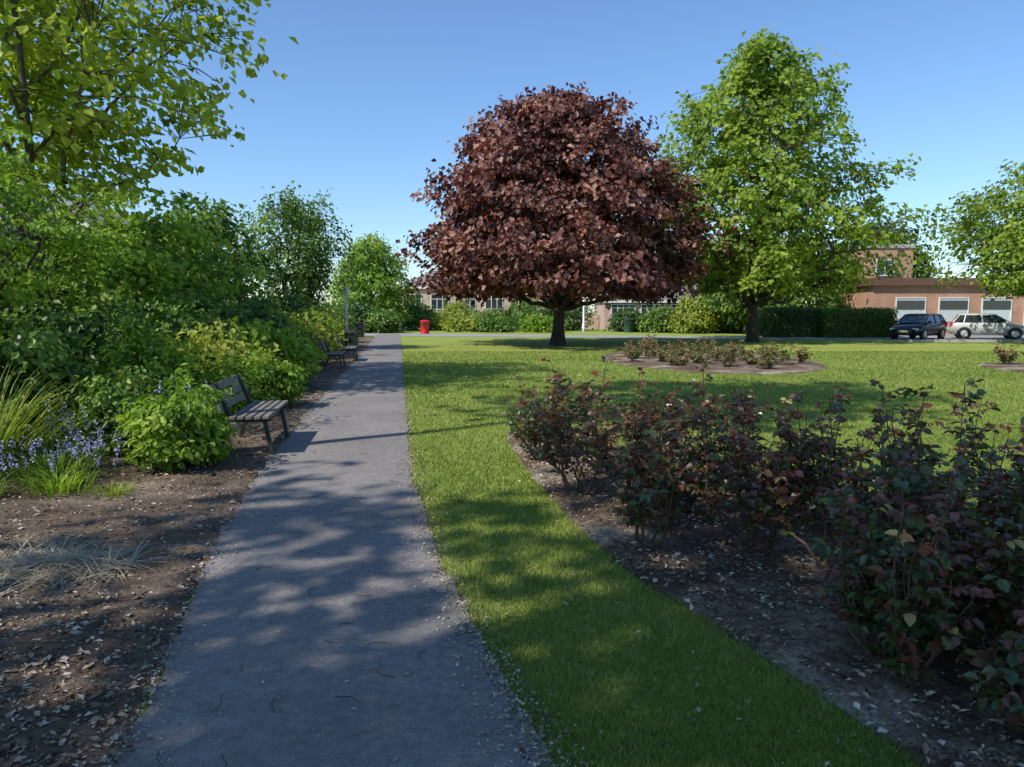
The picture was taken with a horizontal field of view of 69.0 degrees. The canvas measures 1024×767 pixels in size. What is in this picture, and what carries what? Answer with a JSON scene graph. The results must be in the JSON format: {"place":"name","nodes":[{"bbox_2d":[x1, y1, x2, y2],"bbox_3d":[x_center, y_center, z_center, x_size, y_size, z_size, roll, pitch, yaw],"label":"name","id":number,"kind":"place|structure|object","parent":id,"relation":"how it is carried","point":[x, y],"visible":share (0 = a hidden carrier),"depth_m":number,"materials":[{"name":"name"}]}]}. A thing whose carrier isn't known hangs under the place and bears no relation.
{"place":"outdoors","nodes":[
{"label":"outdoors","id":0,"kind":"place"},
{"bbox_2d":[0,190,138,232],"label":"tree","id":1,"kind":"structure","parent":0,"point":[94,207],"depth_m":27.94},
{"bbox_2d":[107,334,550,766],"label":"asphalt path","id":2,"kind":"structure","parent":0,"point":[348,418],"depth_m":3.67,"materials":[{"name":"asphalt"}]},
{"bbox_2d":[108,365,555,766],"bbox_3d":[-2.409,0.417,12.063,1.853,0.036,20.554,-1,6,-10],"label":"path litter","id":3,"kind":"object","parent":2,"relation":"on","point":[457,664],"visible":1,"depth_m":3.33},
{"bbox_2d":[34,402,874,766],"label":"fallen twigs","id":4,"kind":"object","parent":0,"point":[332,642],"depth_m":3.21,"materials":[{"name":"wood"}]},
{"bbox_2d":[0,0,1023,312],"label":"sky","id":5,"kind":"structure","parent":0,"point":[373,92],"materials":[{"name":"blue"}]},
{"bbox_2d":[135,327,1023,766],"bbox_3d":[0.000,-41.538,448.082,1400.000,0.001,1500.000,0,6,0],"label":"ground lawn","id":6,"kind":"structure","parent":0,"point":[507,343],"depth_m":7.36,"materials":[{"name":"plant"}]},
{"bbox_2d":[0,120,168,309],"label":"japanese maple tree","id":7,"kind":"object","parent":6,"relation":"on","point":[47,226],"visible":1,"depth_m":9.05,"materials":[{"name":"green plant"}]},
{"bbox_2d":[0,336,373,766],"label":"soil border","id":8,"kind":"object","parent":6,"relation":"on","point":[330,373],"visible":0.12,"depth_m":4.42,"materials":[{"name":"soil"}]},
{"bbox_2d":[0,219,42,344],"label":"holly tree","id":9,"kind":"object","parent":8,"relation":"on","point":[4,312],"visible":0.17,"depth_m":11.86,"materials":[{"name":"green plant"}]},
{"bbox_2d":[0,265,86,367],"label":"garden shrub","id":10,"kind":"object","parent":8,"relation":"on","point":[22,316],"visible":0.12,"depth_m":12.51,"materials":[{"name":"green plant"}]},
{"bbox_2d":[0,368,93,478],"bbox_3d":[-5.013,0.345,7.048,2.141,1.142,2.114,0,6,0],"label":"ornamental grass","id":11,"kind":"object","parent":8,"relation":"on","point":[6,428],"depth_m":7.08,"materials":[{"name":"green plant"}]},
{"bbox_2d":[0,412,96,461],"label":"fern plant","id":12,"kind":"object","parent":8,"relation":"on","point":[50,441],"visible":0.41,"depth_m":7.36,"materials":[{"name":"green plant"}]},
{"bbox_2d":[0,198,103,312],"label":"holly tree","id":13,"kind":"object","parent":8,"relation":"on","point":[9,224],"visible":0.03,"depth_m":18.65,"materials":[{"name":"green plant"}]},
{"bbox_2d":[7,458,103,498],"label":"strappy grass plant","id":14,"kind":"object","parent":8,"relation":"on","point":[60,485],"visible":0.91,"depth_m":6.52,"materials":[{"name":"green plant"}]},
{"bbox_2d":[0,433,119,488],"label":"bluebell flowers","id":15,"kind":"object","parent":8,"relation":"on","point":[11,456],"visible":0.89,"depth_m":6.70,"materials":[{"name":"purple plant"}]},
{"bbox_2d":[0,311,127,457],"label":"garden shrub","id":16,"kind":"object","parent":8,"relation":"on","point":[38,356],"visible":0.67,"depth_m":8.43,"materials":[{"name":"green plant"}]},
{"bbox_2d":[0,428,130,487],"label":"bluebell","id":17,"kind":"object","parent":8,"relation":"on","point":[43,461],"depth_m":6.93,"materials":[{"name":"plant"}]},
{"bbox_2d":[0,520,172,597],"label":"dead straw clump","id":18,"kind":"object","parent":8,"relation":"on","point":[20,564],"visible":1,"depth_m":4.53,"materials":[{"name":"plant"}]},
{"bbox_2d":[28,399,146,465],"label":"bluebell flowers","id":19,"kind":"object","parent":8,"relation":"on","point":[72,426],"visible":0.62,"depth_m":7.60,"materials":[{"name":"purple plant"}]},
{"bbox_2d":[18,283,168,382],"bbox_3d":[-6.295,-0.403,11.413,2.449,2.233,2.488,4,7,37],"label":"garden shrub","id":20,"kind":"object","parent":8,"relation":"on","point":[85,324],"visible":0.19,"depth_m":11.10,"materials":[{"name":"green plant"}]},
{"bbox_2d":[56,365,159,457],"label":"leafy perennial","id":21,"kind":"object","parent":8,"relation":"on","point":[106,403],"visible":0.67,"depth_m":8.08,"materials":[{"name":"green plant"}]},
{"bbox_2d":[72,479,144,498],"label":"strappy grass plant","id":22,"kind":"object","parent":8,"relation":"on","point":[111,490],"visible":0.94,"depth_m":6.40,"materials":[{"name":"green plant"}]},
{"bbox_2d":[12,228,215,343],"bbox_3d":[-7.615,-1.294,14.118,3.250,3.297,3.889,0,6,0],"label":"laurel tree","id":23,"kind":"object","parent":8,"relation":"on","point":[120,279],"visible":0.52,"depth_m":13.63,"materials":[{"name":"green plant"}]},
{"bbox_2d":[0,0,298,274],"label":"sycamore tree","id":24,"kind":"object","parent":8,"relation":"on","point":[76,127],"visible":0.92,"depth_m":14.06,"materials":[{"name":"green plant"}]},
{"bbox_2d":[80,312,223,406],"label":"garden shrub","id":25,"kind":"object","parent":8,"relation":"on","point":[160,360],"visible":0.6,"depth_m":10.36,"materials":[{"name":"green plant"}]},
{"bbox_2d":[0,385,328,766],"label":"bark chippings","id":26,"kind":"object","parent":8,"relation":"on","point":[73,712],"visible":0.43,"depth_m":3.45,"materials":[{"name":"wood"}]},
{"bbox_2d":[102,363,240,471],"bbox_3d":[-3.447,0.391,7.502,1.270,1.188,1.215,0,6,0],"label":"leafy perennial","id":27,"kind":"object","parent":8,"relation":"on","point":[175,429],"visible":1,"depth_m":7.30,"materials":[{"name":"green plant"}]},
{"bbox_2d":[47,187,316,314],"bbox_3d":[-8.418,-2.463,18.810,6.473,4.723,4.895,0,6,0],"label":"laurel tree","id":28,"kind":"object","parent":8,"relation":"on","point":[154,228],"visible":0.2,"depth_m":18.33,"materials":[{"name":"green plant"}]},
{"bbox_2d":[136,296,236,351],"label":"garden shrub","id":29,"kind":"object","parent":8,"relation":"on","point":[187,323],"visible":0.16,"depth_m":13.31,"materials":[{"name":"green plant"}]},
{"bbox_2d":[168,275,258,339],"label":"garden shrub","id":30,"kind":"object","parent":8,"relation":"on","point":[226,314],"visible":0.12,"depth_m":16.25,"materials":[{"name":"green plant"}]},
{"bbox_2d":[172,317,281,404],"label":"garden shrub","id":31,"kind":"object","parent":8,"relation":"on","point":[229,346],"visible":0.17,"depth_m":12.26,"materials":[{"name":"green plant"}]},
{"bbox_2d":[161,191,300,311],"bbox_3d":[-10.125,-3.431,24.445,6.278,5.555,6.090,0,6,0],"label":"laurel tree","id":32,"kind":"object","parent":8,"relation":"on","point":[219,220],"visible":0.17,"depth_m":23.79,"materials":[{"name":"green plant"}]},
{"bbox_2d":[187,349,274,417],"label":"garden shrub","id":33,"kind":"object","parent":8,"relation":"on","point":[231,371],"visible":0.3,"depth_m":11.11,"materials":[{"name":"green plant"}]},
{"bbox_2d":[209,374,289,454],"bbox_3d":[-3.055,0.351,8.816,0.634,0.825,1.500,-1,6,-9],"label":"park bench","id":34,"kind":"object","parent":8,"relation":"on","point":[259,411],"visible":0.84,"depth_m":8.63,"materials":[{"name":"grey wood"}]},
{"bbox_2d":[224,285,302,331],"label":"garden shrub","id":35,"kind":"object","parent":8,"relation":"on","point":[256,298],"visible":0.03,"depth_m":20.74,"materials":[{"name":"green plant"}]},
{"bbox_2d":[216,313,323,390],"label":"garden shrub","id":36,"kind":"object","parent":8,"relation":"on","point":[257,331],"visible":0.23,"depth_m":14.50,"materials":[{"name":"green plant"}]},
{"bbox_2d":[227,301,319,344],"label":"garden shrub","id":37,"kind":"object","parent":8,"relation":"on","point":[274,317],"visible":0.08,"depth_m":16.44,"materials":[{"name":"green plant"}]},
{"bbox_2d":[242,341,308,406],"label":"leafy perennial","id":38,"kind":"object","parent":8,"relation":"on","point":[284,377],"visible":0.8,"depth_m":12.03,"materials":[{"name":"green plant"}]},
{"bbox_2d":[260,307,327,365],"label":"garden shrub","id":39,"kind":"object","parent":8,"relation":"on","point":[292,322],"visible":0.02,"depth_m":18.77,"materials":[{"name":"green plant"}]},
{"bbox_2d":[233,180,362,310],"bbox_3d":[-9.018,-4.718,30.480,5.002,6.983,4.796,5,8,44],"label":"cherry tree","id":40,"kind":"object","parent":8,"relation":"on","point":[304,267],"visible":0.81,"depth_m":29.95,"materials":[{"name":"green plant"}]},
{"bbox_2d":[280,326,325,384],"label":"leafy perennial","id":41,"kind":"object","parent":8,"relation":"on","point":[309,351],"visible":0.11,"depth_m":15.45,"materials":[{"name":"green plant"}]},
{"bbox_2d":[275,287,340,328],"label":"garden shrub","id":42,"kind":"object","parent":8,"relation":"on","point":[292,305],"visible":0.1,"depth_m":27.00,"materials":[{"name":"green plant"}]},
{"bbox_2d":[284,310,345,362],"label":"garden shrub","id":43,"kind":"object","parent":8,"relation":"on","point":[317,335],"visible":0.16,"depth_m":22.33,"materials":[{"name":"green plant"}]},
{"bbox_2d":[290,304,345,357],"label":"garden shrub","id":44,"kind":"object","parent":8,"relation":"on","point":[309,311],"visible":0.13,"depth_m":24.81,"materials":[{"name":"green plant"}]},
{"bbox_2d":[318,339,345,369],"bbox_3d":[-5.005,-0.804,20.810,0.634,0.825,1.500,-1,6,-9],"label":"park bench","id":45,"kind":"object","parent":8,"relation":"on","point":[333,353],"visible":0.85,"depth_m":20.50,"materials":[{"name":"grey wood"}]},
{"bbox_2d":[322,309,363,350],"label":"garden shrub","id":46,"kind":"object","parent":8,"relation":"on","point":[341,331],"visible":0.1,"depth_m":29.73,"materials":[{"name":"green plant"}]},
{"bbox_2d":[333,297,384,332],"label":"garden shrub","id":47,"kind":"object","parent":6,"relation":"on","point":[355,308],"visible":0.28,"depth_m":56.79,"materials":[{"name":"green plant"}]},
{"bbox_2d":[323,231,422,322],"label":"hawthorn tree","id":48,"kind":"object","parent":6,"relation":"on","point":[373,269],"visible":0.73,"depth_m":60.05,"materials":[{"name":"green plant"}]},
{"bbox_2d":[357,304,405,332],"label":"garden shrub","id":49,"kind":"object","parent":6,"relation":"on","point":[387,320],"visible":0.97,"depth_m":55.94,"materials":[{"name":"green plant"}]},
{"bbox_2d":[399,301,438,329],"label":"garden shrub","id":50,"kind":"object","parent":6,"relation":"on","point":[422,314],"visible":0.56,"depth_m":64.90,"materials":[{"name":"green plant"}]},
{"bbox_2d":[432,297,479,329],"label":"garden shrub","id":51,"kind":"object","parent":6,"relation":"on","point":[452,308],"visible":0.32,"depth_m":66.89,"materials":[{"name":"green plant"}]},
{"bbox_2d":[436,311,479,331],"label":"garden shrub","id":52,"kind":"object","parent":6,"relation":"on","point":[461,322],"visible":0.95,"depth_m":59.05,"materials":[{"name":"green plant"}]},
{"bbox_2d":[395,289,532,315],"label":"walls","id":53,"kind":"structure","parent":6,"relation":"on","point":[426,301],"depth_m":79.53,"materials":[{"name":"pink brick"}]},
{"bbox_2d":[403,294,526,309],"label":"window frames","id":54,"kind":"structure","parent":53,"relation":"attached to","point":[458,301],"depth_m":79.48,"materials":[{"name":"white paint"}]},
{"bbox_2d":[404,295,528,308],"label":"windows","id":55,"kind":"structure","parent":54,"relation":"in","point":[437,303],"depth_m":79.51,"materials":[{"name":"grey glass"}]},
{"bbox_2d":[470,314,520,332],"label":"garden shrub","id":56,"kind":"object","parent":6,"relation":"on","point":[499,323],"visible":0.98,"depth_m":57.96,"materials":[{"name":"green plant"}]},
{"bbox_2d":[397,399,595,766],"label":"edge litter","id":57,"kind":"object","parent":6,"relation":"on","point":[524,710],"visible":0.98,"depth_m":3.34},
{"bbox_2d":[498,295,552,329],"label":"garden shrub","id":58,"kind":"object","parent":6,"relation":"on","point":[527,309],"visible":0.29,"depth_m":64.62,"materials":[{"name":"green plant"}]},
{"bbox_2d":[518,311,570,332],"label":"garden shrub","id":59,"kind":"object","parent":6,"relation":"on","point":[538,323],"visible":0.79,"depth_m":57.44,"materials":[{"name":"green plant"}]},
{"bbox_2d":[381,81,745,344],"bbox_3d":[2.649,-7.891,35.309,17.273,12.380,16.196,0,6,0],"label":"copper maple tree","id":60,"kind":"object","parent":6,"relation":"on","point":[500,244],"visible":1,"depth_m":32.00,"materials":[{"name":"red plant"}]},
{"bbox_2d":[530,303,598,330],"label":"garden shrub","id":61,"kind":"object","parent":6,"relation":"on","point":[574,314],"visible":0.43,"depth_m":62.61,"materials":[{"name":"green plant"}]},
{"bbox_2d":[604,307,643,331],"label":"garden shrub","id":62,"kind":"object","parent":6,"relation":"on","point":[617,323],"visible":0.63,"depth_m":59.20,"materials":[{"name":"green plant"}]},
{"bbox_2d":[594,285,720,329],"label":"brick bungalow","id":63,"kind":"object","parent":6,"relation":"on","point":[604,313],"visible":0.17,"depth_m":65.66,"materials":[{"name":"white paint"}]},
{"bbox_2d":[632,305,688,332],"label":"garden shrub","id":64,"kind":"object","parent":6,"relation":"on","point":[653,320],"visible":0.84,"depth_m":57.04,"materials":[{"name":"green plant"}]},
{"bbox_2d":[666,293,725,333],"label":"garden shrub","id":65,"kind":"object","parent":6,"relation":"on","point":[688,313],"visible":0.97,"depth_m":54.89,"materials":[{"name":"green plant"}]},
{"bbox_2d":[602,350,827,373],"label":"rose bed soil","id":66,"kind":"structure","parent":6,"relation":"on","point":[741,366],"depth_m":21.64,"materials":[{"name":"soil"}]},
{"bbox_2d":[718,344,741,366],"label":"young rose bush","id":67,"kind":"object","parent":66,"relation":"on","point":[726,358],"visible":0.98,"depth_m":21.21,"materials":[{"name":"green plant"}]},
{"bbox_2d":[505,433,1023,766],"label":"rose bed soil","id":68,"kind":"structure","parent":6,"relation":"on","point":[943,662],"depth_m":3.90,"materials":[{"name":"soil"}]},
{"bbox_2d":[502,370,599,459],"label":"rose bush","id":69,"kind":"object","parent":68,"relation":"on","point":[529,426],"visible":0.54,"depth_m":7.89,"materials":[{"name":"green plant"}]},
{"bbox_2d":[524,375,638,495],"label":"rose bush","id":70,"kind":"object","parent":68,"relation":"on","point":[564,438],"visible":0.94,"depth_m":6.43,"materials":[{"name":"green plant"}]},
{"bbox_2d":[540,356,653,472],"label":"rose bush","id":71,"kind":"object","parent":68,"relation":"on","point":[585,414],"visible":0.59,"depth_m":7.21,"materials":[{"name":"green plant"}]},
{"bbox_2d":[619,378,692,460],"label":"rose bush","id":72,"kind":"object","parent":68,"relation":"on","point":[652,406],"visible":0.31,"depth_m":7.62,"materials":[{"name":"green plant"}]},
{"bbox_2d":[605,396,725,548],"bbox_3d":[0.893,0.621,4.980,0.749,1.030,0.878,-5,7,-42],"label":"rose bush","id":73,"kind":"object","parent":68,"relation":"on","point":[639,496],"visible":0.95,"depth_m":4.87,"materials":[{"name":"green plant"}]},
{"bbox_2d":[610,387,760,513],"bbox_3d":[1.324,0.535,5.876,1.002,1.047,0.965,5,8,43],"label":"rose bush","id":74,"kind":"object","parent":68,"relation":"on","point":[693,451],"visible":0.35,"depth_m":5.79,"materials":[{"name":"green plant"}]},
{"bbox_2d":[665,364,762,483],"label":"rose bush","id":75,"kind":"object","parent":68,"relation":"on","point":[707,395],"visible":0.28,"depth_m":6.56,"materials":[{"name":"green plant"}]},
{"bbox_2d":[680,382,843,550],"bbox_3d":[1.604,0.560,4.945,0.999,1.153,0.856,0,6,0],"label":"rose bush","id":76,"kind":"object","parent":68,"relation":"on","point":[746,471],"visible":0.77,"depth_m":4.79,"materials":[{"name":"green plant"}]},
{"bbox_2d":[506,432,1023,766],"bbox_3d":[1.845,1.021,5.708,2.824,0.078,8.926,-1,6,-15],"label":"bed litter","id":77,"kind":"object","parent":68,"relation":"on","point":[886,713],"visible":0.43,"depth_m":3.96,"materials":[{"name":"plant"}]},
{"bbox_2d":[754,383,882,525],"bbox_3d":[2.285,0.534,5.570,1.097,1.090,0.882,-4,7,-35],"label":"rose bush","id":78,"kind":"object","parent":68,"relation":"on","point":[841,453],"visible":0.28,"depth_m":5.40,"materials":[{"name":"green plant"}]},
{"bbox_2d":[731,411,959,571],"bbox_3d":[2.021,0.689,4.450,0.600,0.993,1.286,-5,7,-42],"label":"rose bush","id":79,"kind":"object","parent":68,"relation":"on","point":[784,500],"visible":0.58,"depth_m":4.62,"materials":[{"name":"green plant"}]},
{"bbox_2d":[809,443,993,682],"bbox_3d":[1.753,0.789,3.301,0.655,1.015,0.860,0,6,0],"label":"rose bush","id":80,"kind":"object","parent":68,"relation":"on","point":[921,618],"visible":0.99,"depth_m":3.19,"materials":[{"name":"green plant"}]},
{"bbox_2d":[815,424,1023,619],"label":"rose bush","id":81,"kind":"object","parent":68,"relation":"on","point":[924,467],"visible":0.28,"depth_m":3.57,"materials":[{"name":"green plant"}]},
{"bbox_2d":[860,379,1023,541],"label":"rose bush","id":82,"kind":"object","parent":68,"relation":"on","point":[934,458],"visible":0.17,"depth_m":4.91,"materials":[{"name":"green plant"}]},
{"bbox_2d":[869,384,1023,605],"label":"rose bush","id":83,"kind":"object","parent":68,"relation":"on","point":[885,435],"visible":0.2,"depth_m":3.83,"materials":[{"name":"green plant"}]},
{"bbox_2d":[914,470,1023,662],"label":"rose bush","id":84,"kind":"object","parent":68,"relation":"on","point":[1000,609],"visible":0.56,"depth_m":3.17,"materials":[{"name":"green plant"}]},
{"bbox_2d":[941,609,1023,733],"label":"rose bush","id":85,"kind":"object","parent":68,"relation":"on","point":[1011,695],"visible":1,"depth_m":2.72,"materials":[{"name":"green plant"}]},
{"bbox_2d":[953,379,1023,553],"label":"rose bush","id":86,"kind":"object","parent":68,"relation":"on","point":[981,466],"visible":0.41,"depth_m":4.37,"materials":[{"name":"green plant"}]},
{"bbox_2d":[976,505,1023,634],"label":"rose bush","id":87,"kind":"object","parent":68,"relation":"on","point":[1003,586],"visible":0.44,"depth_m":3.06,"materials":[{"name":"green plant"}]},
{"bbox_2d":[675,242,861,333],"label":"holly tree","id":88,"kind":"object","parent":6,"relation":"on","point":[733,310],"visible":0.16,"depth_m":52.86,"materials":[{"name":"green plant"}]},
{"bbox_2d":[758,305,821,336],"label":"trimmed hedge","id":89,"kind":"object","parent":6,"relation":"on","point":[790,321],"visible":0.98,"depth_m":46.50,"materials":[{"name":"green plant"}]},
{"bbox_2d":[618,24,962,341],"bbox_3d":[12.997,-10.258,39.608,16.124,16.269,16.746,0,6,0],"label":"broadleaf tree","id":90,"kind":"object","parent":6,"relation":"on","point":[764,261],"visible":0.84,"depth_m":36.69,"materials":[{"name":"green plant"}]},
{"bbox_2d":[817,306,898,337],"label":"trimmed hedge","id":91,"kind":"object","parent":6,"relation":"on","point":[862,322],"visible":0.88,"depth_m":45.81,"materials":[{"name":"green plant"}]},
{"bbox_2d":[842,248,913,279],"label":"walls","id":92,"kind":"structure","parent":6,"relation":"on","point":[894,251],"depth_m":61.32,"materials":[{"name":"red brick"}]},
{"bbox_2d":[827,214,942,277],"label":"yew tree","id":93,"kind":"object","parent":6,"relation":"on","point":[916,239],"visible":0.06,"depth_m":63.08,"materials":[{"name":"green plant"}]},
{"bbox_2d":[816,286,1023,333],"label":"walls","id":94,"kind":"structure","parent":6,"relation":"on","point":[879,296],"depth_m":50.19,"materials":[{"name":"red brick"}]},
{"bbox_2d":[840,278,1003,286],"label":"roof","id":95,"kind":"structure","parent":94,"relation":"on","point":[902,282],"depth_m":49.78,"materials":[{"name":"grey"}]},
{"bbox_2d":[895,297,1023,328],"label":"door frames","id":96,"kind":"structure","parent":94,"relation":"attached to","point":[956,297],"depth_m":50.15,"materials":[{"name":"white paint"}]},
{"bbox_2d":[896,298,1010,321],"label":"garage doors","id":97,"kind":"structure","parent":96,"relation":"in","point":[948,315],"depth_m":50.24,"materials":[{"name":"metal"}]},
{"bbox_2d":[897,301,1010,309],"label":"glazing","id":98,"kind":"structure","parent":96,"relation":"attached to","point":[951,305],"depth_m":50.18,"materials":[{"name":"grey glass"}]},
{"bbox_2d":[871,336,1023,341],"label":"car park road","id":99,"kind":"structure","parent":6,"relation":"on","point":[901,338],"depth_m":44.26,"materials":[{"name":"asphalt"}]},
{"bbox_2d":[890,314,946,338],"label":"parked car","id":100,"kind":"object","parent":99,"relation":"on","point":[923,326],"visible":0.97,"depth_m":42.57,"materials":[{"name":"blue metal"}]},
{"bbox_2d":[899,334,1023,341],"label":"kerb","id":101,"kind":"structure","parent":99,"relation":"on","point":[919,340],"depth_m":39.49,"materials":[{"name":"concrete"}]},
{"bbox_2d":[947,313,1023,339],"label":"parked car","id":102,"kind":"object","parent":99,"relation":"on","point":[963,326],"visible":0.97,"depth_m":43.32,"materials":[{"name":"silver metal"}]},
{"bbox_2d":[891,159,1023,302],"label":"broadleaf tree","id":103,"kind":"object","parent":6,"relation":"on","point":[1007,242],"visible":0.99,"depth_m":37.14,"materials":[{"name":"green plant"}]},
{"bbox_2d":[978,363,1023,372],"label":"rose bed soil","id":104,"kind":"structure","parent":6,"relation":"on","point":[1017,367],"depth_m":21.29,"materials":[{"name":"soil"}]},
{"bbox_2d":[992,340,1020,363],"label":"young rose bush","id":105,"kind":"object","parent":104,"relation":"on","point":[1004,358],"visible":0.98,"depth_m":22.30,"materials":[{"name":"green plant"}]},
{"bbox_2d":[364,333,882,339],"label":"cross path","id":106,"kind":"structure","parent":0,"point":[586,336],"depth_m":48.02,"materials":[{"name":"asphalt"}]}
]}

